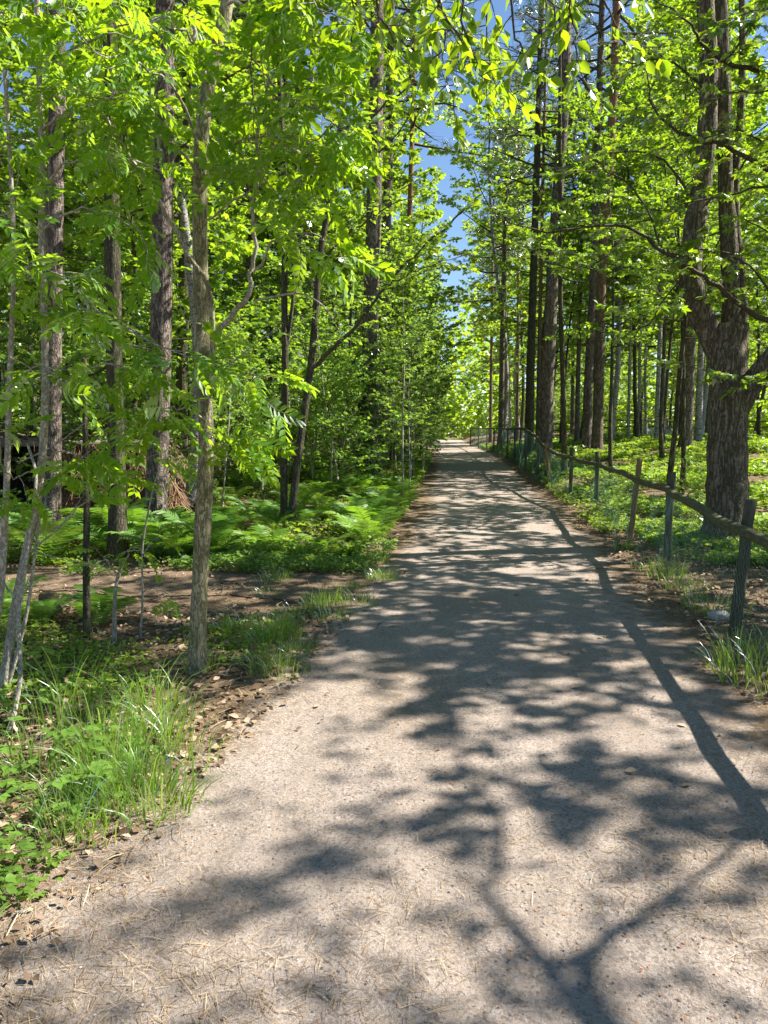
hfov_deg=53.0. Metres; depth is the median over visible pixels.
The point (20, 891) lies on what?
herb
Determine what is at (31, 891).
herb
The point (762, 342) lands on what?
understorey tree
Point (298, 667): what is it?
grass tuft
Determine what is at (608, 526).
verge cover
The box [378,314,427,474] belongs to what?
thicket sapling
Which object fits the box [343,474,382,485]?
fern
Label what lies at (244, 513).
fern
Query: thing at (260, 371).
thicket sapling
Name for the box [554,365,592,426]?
bush
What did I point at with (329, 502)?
fern
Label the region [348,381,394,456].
thicket sapling
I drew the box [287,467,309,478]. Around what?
fern
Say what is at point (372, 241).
pine tree
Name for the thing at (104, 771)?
herb
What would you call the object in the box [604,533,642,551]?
grass tuft
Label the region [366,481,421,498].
fern
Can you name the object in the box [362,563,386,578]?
grass tuft
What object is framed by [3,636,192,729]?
grass tuft
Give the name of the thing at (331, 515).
fern
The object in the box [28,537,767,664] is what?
fallen twigs
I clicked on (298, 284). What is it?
thicket sapling
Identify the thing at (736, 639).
grass tuft
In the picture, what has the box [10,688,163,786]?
grass tuft
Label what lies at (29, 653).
herb
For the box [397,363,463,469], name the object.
thicket sapling
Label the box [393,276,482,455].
understorey tree
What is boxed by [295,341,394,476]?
thicket sapling
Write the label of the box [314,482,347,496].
fern
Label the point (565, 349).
tall tree
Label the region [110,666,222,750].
grass tuft
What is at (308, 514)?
fern
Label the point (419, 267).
tall tree
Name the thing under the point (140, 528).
fern
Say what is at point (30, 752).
grass tuft
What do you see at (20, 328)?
thicket sapling
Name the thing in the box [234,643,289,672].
grass tuft
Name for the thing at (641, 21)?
tall tree
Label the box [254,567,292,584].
grass tuft
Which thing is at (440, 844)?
grit
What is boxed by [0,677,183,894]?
verge seedlings
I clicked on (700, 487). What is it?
bush
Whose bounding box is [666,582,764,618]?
grass tuft
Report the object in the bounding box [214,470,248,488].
fern
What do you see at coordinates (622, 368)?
bush
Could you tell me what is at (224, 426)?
thicket sapling
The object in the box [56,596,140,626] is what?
fern
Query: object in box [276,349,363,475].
thicket sapling
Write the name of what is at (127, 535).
fern
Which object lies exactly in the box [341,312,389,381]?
thicket sapling
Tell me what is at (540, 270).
pine tree
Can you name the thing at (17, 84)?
understorey tree
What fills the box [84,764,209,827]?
grass tuft
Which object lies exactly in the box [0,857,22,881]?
herb
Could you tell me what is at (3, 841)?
herb
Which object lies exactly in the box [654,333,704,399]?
tall tree
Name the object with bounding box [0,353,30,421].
thicket sapling
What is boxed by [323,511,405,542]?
fern
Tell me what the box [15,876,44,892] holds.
herb
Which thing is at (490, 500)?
path
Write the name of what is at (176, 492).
earth shelter
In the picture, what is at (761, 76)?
understorey tree
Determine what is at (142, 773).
grass tuft
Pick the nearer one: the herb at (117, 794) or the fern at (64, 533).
the herb at (117, 794)
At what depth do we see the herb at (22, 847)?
2.78 m
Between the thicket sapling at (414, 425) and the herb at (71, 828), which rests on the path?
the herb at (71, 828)
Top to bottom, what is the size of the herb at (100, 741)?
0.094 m
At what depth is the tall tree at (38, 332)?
65.64 m
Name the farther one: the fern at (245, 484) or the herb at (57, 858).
the fern at (245, 484)
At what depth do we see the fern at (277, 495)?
14.65 m
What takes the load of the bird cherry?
on the ground at (220, 601)
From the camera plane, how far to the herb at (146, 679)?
4.66 m
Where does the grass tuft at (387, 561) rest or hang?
on the path
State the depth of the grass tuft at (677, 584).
7.62 m
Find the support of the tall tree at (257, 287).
on the ground at (220, 601)
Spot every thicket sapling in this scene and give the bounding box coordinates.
[0,278,40,426]
[0,298,102,478]
[0,350,72,481]
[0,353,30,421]
[0,390,36,506]
[14,241,192,482]
[15,241,142,423]
[16,321,146,491]
[21,172,174,434]
[29,338,103,469]
[39,383,96,424]
[62,332,143,428]
[65,347,146,425]
[70,260,148,406]
[70,372,136,437]
[94,297,191,411]
[95,353,190,477]
[127,344,190,419]
[170,254,229,405]
[170,318,296,506]
[171,344,250,442]
[171,347,262,472]
[173,190,292,474]
[213,354,270,476]
[213,363,279,494]
[214,200,358,478]
[214,313,311,499]
[214,345,279,475]
[215,297,254,423]
[215,339,275,470]
[225,340,280,431]
[252,351,325,452]
[258,312,291,407]
[260,311,341,462]
[260,320,346,441]
[260,346,345,478]
[262,336,306,433]
[262,344,330,454]
[265,321,354,451]
[265,352,339,482]
[273,287,336,446]
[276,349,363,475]
[278,285,387,478]
[289,331,392,490]
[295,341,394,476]
[304,364,385,469]
[304,400,347,456]
[316,372,387,471]
[319,325,342,423]
[321,383,360,456]
[324,352,361,446]
[335,310,361,442]
[335,333,429,452]
[337,401,358,467]
[339,217,471,494]
[339,259,448,468]
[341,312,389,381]
[341,348,387,441]
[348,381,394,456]
[351,277,460,482]
[353,377,401,457]
[378,299,430,461]
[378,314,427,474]
[378,316,451,474]
[381,366,447,478]
[390,300,463,460]
[390,366,422,458]
[393,303,462,469]
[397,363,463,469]
[400,378,436,455]
[405,354,448,448]
[412,403,447,457]
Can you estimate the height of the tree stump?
0.293 m
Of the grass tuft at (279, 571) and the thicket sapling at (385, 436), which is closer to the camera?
the grass tuft at (279, 571)
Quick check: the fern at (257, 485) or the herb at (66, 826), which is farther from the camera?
the fern at (257, 485)
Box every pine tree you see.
[20,1,65,544]
[144,0,174,512]
[192,0,350,471]
[236,0,406,478]
[307,0,500,469]
[319,0,502,461]
[443,104,547,437]
[452,185,522,442]
[468,120,531,444]
[480,0,633,447]
[480,140,549,440]
[485,0,684,451]
[507,0,657,464]
[508,0,685,452]
[515,48,609,441]
[525,106,617,434]
[705,202,713,432]
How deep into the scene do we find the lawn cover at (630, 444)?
17.22 m
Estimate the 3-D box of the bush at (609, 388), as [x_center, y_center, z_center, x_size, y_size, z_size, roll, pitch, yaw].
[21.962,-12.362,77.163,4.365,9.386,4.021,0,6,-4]
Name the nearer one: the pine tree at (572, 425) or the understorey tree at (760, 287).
the understorey tree at (760, 287)
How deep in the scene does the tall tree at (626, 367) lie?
64.34 m
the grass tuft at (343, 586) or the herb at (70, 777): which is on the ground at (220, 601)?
the herb at (70, 777)
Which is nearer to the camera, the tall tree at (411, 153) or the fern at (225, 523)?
the fern at (225, 523)
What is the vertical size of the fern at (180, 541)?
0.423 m
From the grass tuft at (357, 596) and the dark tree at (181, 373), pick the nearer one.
the grass tuft at (357, 596)
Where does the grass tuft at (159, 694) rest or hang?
on the ground at (220, 601)
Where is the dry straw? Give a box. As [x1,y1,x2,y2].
[0,569,370,1023]
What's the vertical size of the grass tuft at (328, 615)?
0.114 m
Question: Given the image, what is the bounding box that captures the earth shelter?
[0,419,236,528]
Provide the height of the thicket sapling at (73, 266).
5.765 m
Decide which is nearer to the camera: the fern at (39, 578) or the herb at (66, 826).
the herb at (66, 826)
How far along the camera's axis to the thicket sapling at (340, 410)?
18.13 m
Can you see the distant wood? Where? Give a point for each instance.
(479, 415)
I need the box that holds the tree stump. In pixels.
[38,591,63,616]
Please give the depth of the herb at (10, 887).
2.60 m
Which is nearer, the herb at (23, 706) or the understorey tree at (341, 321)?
the herb at (23, 706)
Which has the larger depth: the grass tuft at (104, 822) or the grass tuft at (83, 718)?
the grass tuft at (83, 718)
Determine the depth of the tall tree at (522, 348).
59.13 m
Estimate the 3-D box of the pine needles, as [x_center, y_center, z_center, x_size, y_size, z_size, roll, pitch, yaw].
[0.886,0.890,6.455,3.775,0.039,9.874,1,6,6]
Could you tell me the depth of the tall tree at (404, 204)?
63.76 m
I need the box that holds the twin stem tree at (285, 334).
[185,0,499,530]
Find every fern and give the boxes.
[0,502,62,516]
[1,509,94,548]
[1,605,25,618]
[3,575,49,614]
[3,590,26,600]
[4,594,82,621]
[7,520,40,555]
[12,524,98,563]
[39,520,77,544]
[53,584,137,615]
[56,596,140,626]
[58,496,155,538]
[71,524,136,550]
[90,505,181,546]
[99,498,173,513]
[106,525,186,552]
[118,529,193,558]
[127,508,219,532]
[131,525,223,559]
[154,510,248,534]
[156,515,244,545]
[174,529,245,551]
[176,502,223,513]
[180,505,253,525]
[187,504,248,513]
[212,510,254,531]
[213,486,253,505]
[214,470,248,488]
[219,476,257,495]
[227,495,279,524]
[230,474,265,493]
[233,525,289,543]
[243,496,298,505]
[250,497,288,519]
[250,505,302,528]
[259,483,311,498]
[270,486,327,506]
[283,522,305,530]
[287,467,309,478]
[296,504,305,520]
[296,509,328,526]
[297,505,327,509]
[297,532,355,550]
[300,469,339,480]
[300,477,349,493]
[301,458,326,469]
[301,475,343,483]
[301,496,340,510]
[308,507,332,522]
[309,489,330,499]
[310,466,346,477]
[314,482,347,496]
[317,511,339,522]
[322,501,364,512]
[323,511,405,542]
[326,468,363,480]
[327,489,345,497]
[328,505,376,520]
[330,496,400,516]
[333,478,380,496]
[333,509,377,524]
[335,479,361,495]
[337,515,398,529]
[340,495,394,507]
[341,526,391,546]
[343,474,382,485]
[344,506,406,528]
[348,462,389,472]
[349,489,376,500]
[356,480,382,494]
[359,499,410,510]
[360,489,423,512]
[364,485,406,496]
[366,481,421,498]
[368,478,398,484]
[380,475,424,495]
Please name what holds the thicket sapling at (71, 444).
on the ground at (220, 601)
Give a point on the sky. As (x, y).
(439, 129)
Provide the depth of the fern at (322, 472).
17.19 m
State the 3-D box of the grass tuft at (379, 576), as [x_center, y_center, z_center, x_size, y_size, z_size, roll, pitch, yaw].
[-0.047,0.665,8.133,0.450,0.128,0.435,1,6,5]
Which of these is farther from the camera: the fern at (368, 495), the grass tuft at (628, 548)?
the fern at (368, 495)
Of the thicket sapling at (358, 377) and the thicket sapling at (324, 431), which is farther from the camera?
the thicket sapling at (358, 377)
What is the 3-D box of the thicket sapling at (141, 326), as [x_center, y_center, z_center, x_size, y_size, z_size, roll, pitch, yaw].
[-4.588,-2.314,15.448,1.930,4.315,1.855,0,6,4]
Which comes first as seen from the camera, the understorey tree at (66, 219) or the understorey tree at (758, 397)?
the understorey tree at (66, 219)
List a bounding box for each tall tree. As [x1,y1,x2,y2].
[0,0,80,319]
[0,0,223,293]
[0,5,31,195]
[0,103,39,361]
[0,104,78,425]
[0,191,22,420]
[3,4,149,344]
[8,256,66,423]
[19,0,299,503]
[25,0,262,301]
[27,185,91,422]
[120,0,335,467]
[173,70,305,336]
[177,0,436,466]
[191,49,304,448]
[209,0,422,460]
[224,83,357,437]
[256,166,351,350]
[303,191,400,449]
[311,0,478,413]
[323,113,447,441]
[323,254,353,341]
[344,153,455,332]
[389,173,458,359]
[395,219,437,437]
[414,33,577,440]
[439,334,463,433]
[455,334,486,409]
[459,204,531,369]
[464,75,568,431]
[464,239,536,395]
[465,181,539,434]
[470,202,571,435]
[481,83,615,370]
[486,326,525,393]
[503,226,586,392]
[527,151,651,438]
[537,245,609,389]
[544,206,643,354]
[556,240,584,417]
[562,8,686,441]
[566,186,645,366]
[583,280,644,387]
[605,258,651,431]
[621,320,677,424]
[635,31,760,433]
[644,131,717,345]
[647,329,695,429]
[650,38,767,432]
[651,299,705,376]
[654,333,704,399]
[657,40,767,433]
[706,185,767,345]
[714,231,766,365]
[748,290,767,431]
[749,255,767,346]
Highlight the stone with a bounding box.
[707,609,729,620]
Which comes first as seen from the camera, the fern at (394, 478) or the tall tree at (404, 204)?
the fern at (394, 478)
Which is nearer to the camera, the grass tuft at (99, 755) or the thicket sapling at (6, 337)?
the grass tuft at (99, 755)
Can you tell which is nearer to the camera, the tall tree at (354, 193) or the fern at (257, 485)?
the fern at (257, 485)
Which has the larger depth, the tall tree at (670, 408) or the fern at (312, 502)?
the tall tree at (670, 408)
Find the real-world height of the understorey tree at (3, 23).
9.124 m
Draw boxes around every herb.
[0,681,74,717]
[0,690,31,722]
[0,715,27,754]
[0,723,19,744]
[0,724,49,760]
[0,748,61,780]
[0,762,29,796]
[0,778,67,814]
[0,793,10,801]
[0,831,22,852]
[0,833,34,868]
[0,838,9,844]
[0,842,36,874]
[0,845,34,882]
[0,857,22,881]
[0,865,38,903]
[0,873,17,913]
[0,874,18,890]
[0,893,38,917]
[2,852,35,896]
[13,684,53,726]
[15,633,56,659]
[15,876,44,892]
[21,760,78,798]
[23,874,49,894]
[23,877,62,900]
[31,638,63,668]
[33,801,85,832]
[41,851,67,868]
[42,857,55,873]
[43,725,99,764]
[50,818,94,834]
[51,733,88,752]
[52,850,72,867]
[57,746,113,788]
[62,759,118,807]
[69,817,93,838]
[72,774,125,807]
[78,680,112,714]
[80,695,106,724]
[82,723,120,741]
[89,734,107,753]
[100,699,127,719]
[120,738,146,753]
[134,672,153,686]
[138,669,167,692]
[159,747,174,758]
[207,653,236,666]
[218,644,247,668]
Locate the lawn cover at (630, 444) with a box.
[498,431,767,568]
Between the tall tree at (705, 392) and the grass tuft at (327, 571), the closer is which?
the grass tuft at (327, 571)
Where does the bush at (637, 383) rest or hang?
on the ground at (220, 601)
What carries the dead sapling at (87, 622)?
on the ground at (220, 601)
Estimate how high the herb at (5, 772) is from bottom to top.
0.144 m
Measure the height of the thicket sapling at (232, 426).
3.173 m
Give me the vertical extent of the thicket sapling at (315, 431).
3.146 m
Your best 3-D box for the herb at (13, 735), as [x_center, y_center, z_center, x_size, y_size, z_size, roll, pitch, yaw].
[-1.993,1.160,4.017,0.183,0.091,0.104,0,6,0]
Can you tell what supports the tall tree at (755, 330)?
on the ground at (220, 601)
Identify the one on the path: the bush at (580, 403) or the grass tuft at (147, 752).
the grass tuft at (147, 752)
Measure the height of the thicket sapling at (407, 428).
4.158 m
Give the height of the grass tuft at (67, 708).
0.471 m
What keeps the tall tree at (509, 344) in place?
on the ground at (220, 601)
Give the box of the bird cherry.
[289,0,670,152]
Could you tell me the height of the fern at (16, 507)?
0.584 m
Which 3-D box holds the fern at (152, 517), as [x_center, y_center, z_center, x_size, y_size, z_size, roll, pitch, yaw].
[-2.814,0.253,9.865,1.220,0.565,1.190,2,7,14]
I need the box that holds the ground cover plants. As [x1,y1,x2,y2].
[58,536,398,574]
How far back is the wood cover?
10.43 m
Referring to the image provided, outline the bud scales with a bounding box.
[33,580,767,1023]
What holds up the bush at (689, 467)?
on the ground at (220, 601)
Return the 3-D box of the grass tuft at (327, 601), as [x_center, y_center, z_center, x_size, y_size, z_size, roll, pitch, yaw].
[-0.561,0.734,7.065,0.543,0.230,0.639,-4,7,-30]
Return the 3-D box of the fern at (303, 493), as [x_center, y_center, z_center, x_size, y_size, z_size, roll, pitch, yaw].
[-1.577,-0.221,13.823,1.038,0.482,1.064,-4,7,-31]
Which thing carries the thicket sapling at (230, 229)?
on the ground at (220, 601)
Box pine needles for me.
[0,537,767,1023]
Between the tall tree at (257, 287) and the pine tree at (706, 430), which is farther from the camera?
the pine tree at (706, 430)
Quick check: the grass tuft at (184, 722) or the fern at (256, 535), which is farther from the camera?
the fern at (256, 535)
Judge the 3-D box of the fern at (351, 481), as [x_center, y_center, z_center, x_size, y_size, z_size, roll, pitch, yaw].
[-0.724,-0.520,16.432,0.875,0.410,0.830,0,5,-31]
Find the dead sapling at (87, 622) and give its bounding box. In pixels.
[82,358,92,640]
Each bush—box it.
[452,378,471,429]
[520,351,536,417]
[553,387,569,432]
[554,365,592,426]
[554,370,574,428]
[554,372,583,415]
[567,388,582,421]
[581,353,626,409]
[592,382,608,413]
[593,351,632,432]
[606,363,654,425]
[620,348,653,411]
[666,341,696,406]
[674,455,702,496]
[686,471,706,501]
[695,462,706,493]
[748,304,767,412]
[748,407,756,425]
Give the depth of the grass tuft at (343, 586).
7.64 m
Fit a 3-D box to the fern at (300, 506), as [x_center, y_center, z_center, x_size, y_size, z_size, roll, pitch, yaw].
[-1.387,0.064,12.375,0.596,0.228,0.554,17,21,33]
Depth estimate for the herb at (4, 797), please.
3.10 m
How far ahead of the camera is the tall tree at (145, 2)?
24.58 m
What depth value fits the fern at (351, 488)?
15.90 m
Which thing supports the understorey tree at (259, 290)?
on the ground at (220, 601)
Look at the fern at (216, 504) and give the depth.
12.25 m
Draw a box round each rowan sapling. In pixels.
[64,546,161,641]
[139,453,197,638]
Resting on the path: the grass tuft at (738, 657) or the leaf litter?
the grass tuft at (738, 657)
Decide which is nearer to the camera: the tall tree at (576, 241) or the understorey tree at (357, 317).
the understorey tree at (357, 317)
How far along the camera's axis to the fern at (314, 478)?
17.00 m
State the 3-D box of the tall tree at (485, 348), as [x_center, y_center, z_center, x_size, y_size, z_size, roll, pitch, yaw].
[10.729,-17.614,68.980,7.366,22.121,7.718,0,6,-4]
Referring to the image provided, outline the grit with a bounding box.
[0,600,767,1023]
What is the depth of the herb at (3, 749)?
3.75 m
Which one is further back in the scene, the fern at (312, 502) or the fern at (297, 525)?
the fern at (312, 502)
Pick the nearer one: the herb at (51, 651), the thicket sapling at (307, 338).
the herb at (51, 651)
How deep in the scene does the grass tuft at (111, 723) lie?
3.90 m
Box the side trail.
[5,567,365,607]
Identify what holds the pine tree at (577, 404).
on the ground at (220, 601)
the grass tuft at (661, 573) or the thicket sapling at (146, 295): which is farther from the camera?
the thicket sapling at (146, 295)
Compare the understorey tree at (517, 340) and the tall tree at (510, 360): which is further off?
the tall tree at (510, 360)
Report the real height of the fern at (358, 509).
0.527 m
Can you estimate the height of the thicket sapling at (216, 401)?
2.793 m
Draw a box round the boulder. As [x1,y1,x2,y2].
[631,427,653,434]
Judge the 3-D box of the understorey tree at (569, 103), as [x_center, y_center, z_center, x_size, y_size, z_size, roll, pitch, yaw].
[6.061,-5.410,18.499,5.498,9.557,4.033,0,6,-2]
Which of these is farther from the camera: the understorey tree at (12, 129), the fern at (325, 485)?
the understorey tree at (12, 129)
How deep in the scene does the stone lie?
6.39 m
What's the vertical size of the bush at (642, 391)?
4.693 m
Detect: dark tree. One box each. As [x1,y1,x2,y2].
[28,0,238,559]
[175,0,245,456]
[465,0,619,458]
[538,18,612,476]
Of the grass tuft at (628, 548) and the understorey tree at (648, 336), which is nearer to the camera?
the grass tuft at (628, 548)
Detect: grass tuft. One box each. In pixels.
[0,643,105,739]
[0,713,97,784]
[0,753,145,866]
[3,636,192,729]
[6,749,155,846]
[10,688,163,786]
[18,755,126,809]
[35,733,216,848]
[44,646,215,725]
[44,728,152,784]
[45,692,198,803]
[47,688,162,740]
[51,755,166,816]
[52,741,161,797]
[54,689,200,766]
[72,708,151,758]
[72,733,240,827]
[82,730,184,774]
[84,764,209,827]
[90,699,240,785]
[102,696,200,746]
[109,666,219,714]
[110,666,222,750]
[127,687,220,729]
[177,645,224,675]
[210,605,282,636]
[222,617,262,629]
[230,617,286,651]
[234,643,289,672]
[234,649,318,681]
[237,606,302,633]
[238,606,307,641]
[241,617,297,640]
[241,635,311,672]
[250,586,284,596]
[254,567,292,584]
[255,562,293,579]
[262,600,314,623]
[262,611,310,639]
[271,604,306,617]
[272,626,325,657]
[295,589,339,609]
[302,580,353,606]
[303,601,334,612]
[304,600,361,622]
[310,606,342,621]
[319,561,337,572]
[327,579,361,591]
[332,584,393,606]
[345,577,373,587]
[361,570,397,580]
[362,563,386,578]
[367,565,405,581]
[369,554,390,563]
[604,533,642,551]
[626,554,678,570]
[645,553,696,581]
[658,568,716,594]
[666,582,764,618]
[677,577,726,599]
[681,639,767,699]
[683,622,767,681]
[716,615,763,651]
[737,624,767,660]
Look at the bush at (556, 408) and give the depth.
80.46 m
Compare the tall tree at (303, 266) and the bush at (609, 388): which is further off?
the bush at (609, 388)
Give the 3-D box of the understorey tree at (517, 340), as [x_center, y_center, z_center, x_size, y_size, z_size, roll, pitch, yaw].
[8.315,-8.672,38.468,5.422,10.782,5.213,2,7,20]
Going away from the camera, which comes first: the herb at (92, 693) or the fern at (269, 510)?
the herb at (92, 693)
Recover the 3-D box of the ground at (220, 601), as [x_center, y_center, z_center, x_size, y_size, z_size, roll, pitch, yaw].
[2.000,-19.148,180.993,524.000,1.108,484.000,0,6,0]
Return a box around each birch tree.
[569,15,688,434]
[581,49,685,437]
[600,1,756,437]
[606,1,767,450]
[615,29,765,434]
[615,173,713,434]
[629,1,767,441]
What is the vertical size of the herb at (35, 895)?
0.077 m
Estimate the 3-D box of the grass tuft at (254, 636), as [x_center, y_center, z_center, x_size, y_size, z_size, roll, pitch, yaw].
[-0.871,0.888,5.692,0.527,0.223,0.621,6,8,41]
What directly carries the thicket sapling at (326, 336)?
on the ground at (220, 601)
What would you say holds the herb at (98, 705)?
on the ground at (220, 601)
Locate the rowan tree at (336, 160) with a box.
[0,0,410,674]
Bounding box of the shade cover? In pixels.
[0,597,317,700]
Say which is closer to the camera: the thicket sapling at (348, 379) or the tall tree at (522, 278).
the thicket sapling at (348, 379)
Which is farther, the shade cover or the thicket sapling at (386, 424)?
the thicket sapling at (386, 424)
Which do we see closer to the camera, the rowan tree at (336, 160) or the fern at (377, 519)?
the rowan tree at (336, 160)
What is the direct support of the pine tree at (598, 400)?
on the ground at (220, 601)
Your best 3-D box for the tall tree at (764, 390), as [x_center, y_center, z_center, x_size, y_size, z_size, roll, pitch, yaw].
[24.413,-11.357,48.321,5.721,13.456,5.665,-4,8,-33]
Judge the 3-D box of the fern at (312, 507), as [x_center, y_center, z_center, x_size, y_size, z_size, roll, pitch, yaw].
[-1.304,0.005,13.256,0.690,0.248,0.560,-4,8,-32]
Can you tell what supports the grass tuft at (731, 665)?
on the path
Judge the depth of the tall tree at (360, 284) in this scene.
37.64 m
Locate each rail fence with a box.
[469,427,767,668]
[553,419,767,430]
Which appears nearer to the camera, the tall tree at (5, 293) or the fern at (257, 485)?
the fern at (257, 485)
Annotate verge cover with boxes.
[479,443,643,533]
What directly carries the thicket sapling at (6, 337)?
on the ground at (220, 601)
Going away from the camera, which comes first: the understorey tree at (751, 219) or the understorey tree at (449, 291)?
the understorey tree at (751, 219)
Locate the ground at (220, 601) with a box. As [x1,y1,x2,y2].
[0,427,767,853]
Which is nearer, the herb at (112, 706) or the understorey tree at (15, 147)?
the herb at (112, 706)
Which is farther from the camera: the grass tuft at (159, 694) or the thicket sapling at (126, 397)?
the thicket sapling at (126, 397)
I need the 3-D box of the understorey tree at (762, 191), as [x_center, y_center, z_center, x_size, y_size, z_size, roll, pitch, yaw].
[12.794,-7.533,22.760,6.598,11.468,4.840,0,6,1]
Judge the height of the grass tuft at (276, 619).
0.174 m
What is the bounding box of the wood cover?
[7,443,430,566]
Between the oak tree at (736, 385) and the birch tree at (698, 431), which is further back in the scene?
the birch tree at (698, 431)
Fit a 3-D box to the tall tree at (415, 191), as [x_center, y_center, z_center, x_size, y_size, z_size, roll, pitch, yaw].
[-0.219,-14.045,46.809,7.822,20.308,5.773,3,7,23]
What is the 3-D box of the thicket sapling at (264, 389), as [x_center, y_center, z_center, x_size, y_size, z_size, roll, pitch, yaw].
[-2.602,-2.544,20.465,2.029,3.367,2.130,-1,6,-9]
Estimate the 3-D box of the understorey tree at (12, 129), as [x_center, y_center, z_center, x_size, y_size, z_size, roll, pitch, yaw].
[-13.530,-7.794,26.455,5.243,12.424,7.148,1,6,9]
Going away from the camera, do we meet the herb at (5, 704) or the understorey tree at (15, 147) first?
the herb at (5, 704)
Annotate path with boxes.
[0,436,767,1023]
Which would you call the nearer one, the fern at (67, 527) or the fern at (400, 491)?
the fern at (67, 527)
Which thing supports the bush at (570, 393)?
on the ground at (220, 601)
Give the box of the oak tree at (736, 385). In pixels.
[453,0,767,543]
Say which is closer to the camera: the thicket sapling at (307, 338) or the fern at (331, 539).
the fern at (331, 539)
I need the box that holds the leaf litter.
[0,512,767,1017]
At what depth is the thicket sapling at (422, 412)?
34.27 m
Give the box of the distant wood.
[1,284,767,438]
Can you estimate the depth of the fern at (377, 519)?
11.26 m
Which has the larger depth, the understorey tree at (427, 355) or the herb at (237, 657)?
the understorey tree at (427, 355)
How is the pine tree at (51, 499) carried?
on the ground at (220, 601)
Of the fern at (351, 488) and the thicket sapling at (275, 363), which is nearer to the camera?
the fern at (351, 488)
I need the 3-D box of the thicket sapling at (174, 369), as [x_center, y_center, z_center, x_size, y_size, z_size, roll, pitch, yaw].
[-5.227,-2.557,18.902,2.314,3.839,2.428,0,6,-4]
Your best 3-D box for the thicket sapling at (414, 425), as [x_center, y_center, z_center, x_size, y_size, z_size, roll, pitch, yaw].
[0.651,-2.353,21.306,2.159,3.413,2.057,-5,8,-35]
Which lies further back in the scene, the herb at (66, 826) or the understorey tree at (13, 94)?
the understorey tree at (13, 94)
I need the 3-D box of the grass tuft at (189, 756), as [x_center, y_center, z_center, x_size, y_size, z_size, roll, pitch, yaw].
[-1.045,1.109,3.711,0.777,0.229,0.805,-3,7,-27]
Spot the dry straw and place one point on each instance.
(104, 877)
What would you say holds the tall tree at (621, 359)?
on the ground at (220, 601)
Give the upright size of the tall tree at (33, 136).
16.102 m
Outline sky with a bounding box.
[0,0,767,423]
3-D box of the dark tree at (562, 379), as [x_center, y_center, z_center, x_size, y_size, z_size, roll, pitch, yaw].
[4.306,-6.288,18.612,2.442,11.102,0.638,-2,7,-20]
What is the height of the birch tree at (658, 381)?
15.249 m
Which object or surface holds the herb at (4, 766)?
on the ground at (220, 601)
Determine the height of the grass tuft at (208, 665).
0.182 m
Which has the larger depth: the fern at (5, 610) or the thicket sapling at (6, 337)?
the thicket sapling at (6, 337)
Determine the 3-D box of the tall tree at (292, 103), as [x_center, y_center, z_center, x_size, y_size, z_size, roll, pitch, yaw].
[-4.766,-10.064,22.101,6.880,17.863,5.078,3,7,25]
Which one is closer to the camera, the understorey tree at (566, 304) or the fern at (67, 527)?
the fern at (67, 527)
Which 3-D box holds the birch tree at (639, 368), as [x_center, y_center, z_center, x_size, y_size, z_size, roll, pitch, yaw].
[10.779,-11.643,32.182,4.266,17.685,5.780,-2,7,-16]
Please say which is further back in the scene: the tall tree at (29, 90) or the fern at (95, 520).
the tall tree at (29, 90)
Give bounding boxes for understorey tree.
[0,0,280,452]
[0,5,101,390]
[0,13,16,258]
[0,44,76,277]
[0,65,129,408]
[0,76,248,421]
[0,106,33,327]
[0,124,74,400]
[0,142,236,406]
[17,160,173,362]
[35,47,310,319]
[62,123,305,445]
[99,4,311,402]
[208,112,388,470]
[210,163,340,424]
[219,102,432,469]
[219,240,305,333]
[257,254,345,404]
[263,138,440,449]
[275,190,414,441]
[326,216,470,460]
[333,253,398,342]
[355,224,465,460]
[378,300,456,414]
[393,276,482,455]
[492,226,606,402]
[497,169,658,442]
[513,68,720,480]
[541,1,767,493]
[549,0,767,508]
[562,87,711,437]
[562,162,680,433]
[563,125,678,433]
[566,200,720,352]
[576,46,767,459]
[607,123,767,441]
[703,81,767,420]
[707,137,767,237]
[708,0,767,85]
[709,143,767,333]
[710,123,767,435]
[716,190,767,343]
[719,140,767,248]
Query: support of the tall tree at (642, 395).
on the ground at (220, 601)
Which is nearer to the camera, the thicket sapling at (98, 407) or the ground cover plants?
the ground cover plants
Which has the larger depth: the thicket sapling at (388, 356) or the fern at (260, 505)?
the thicket sapling at (388, 356)
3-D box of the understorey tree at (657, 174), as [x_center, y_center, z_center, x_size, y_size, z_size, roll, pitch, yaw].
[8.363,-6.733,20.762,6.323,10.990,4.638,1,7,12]
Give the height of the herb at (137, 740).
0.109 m
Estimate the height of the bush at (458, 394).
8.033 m
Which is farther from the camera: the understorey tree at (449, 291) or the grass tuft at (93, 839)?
the understorey tree at (449, 291)
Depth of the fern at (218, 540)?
9.27 m
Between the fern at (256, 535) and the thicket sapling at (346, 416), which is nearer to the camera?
the fern at (256, 535)
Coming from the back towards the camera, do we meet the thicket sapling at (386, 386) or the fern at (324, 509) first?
the thicket sapling at (386, 386)
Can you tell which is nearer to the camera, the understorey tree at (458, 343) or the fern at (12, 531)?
the fern at (12, 531)
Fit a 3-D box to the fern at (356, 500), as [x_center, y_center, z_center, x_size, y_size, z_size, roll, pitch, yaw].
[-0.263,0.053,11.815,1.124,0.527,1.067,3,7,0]
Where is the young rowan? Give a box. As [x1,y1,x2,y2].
[0,0,243,736]
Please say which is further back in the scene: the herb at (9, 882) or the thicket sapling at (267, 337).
the thicket sapling at (267, 337)
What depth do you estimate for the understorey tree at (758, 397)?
34.62 m
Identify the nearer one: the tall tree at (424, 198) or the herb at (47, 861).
the herb at (47, 861)
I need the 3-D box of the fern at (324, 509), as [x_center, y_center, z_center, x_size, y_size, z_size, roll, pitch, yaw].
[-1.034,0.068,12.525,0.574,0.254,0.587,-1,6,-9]
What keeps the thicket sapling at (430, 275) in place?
on the ground at (220, 601)

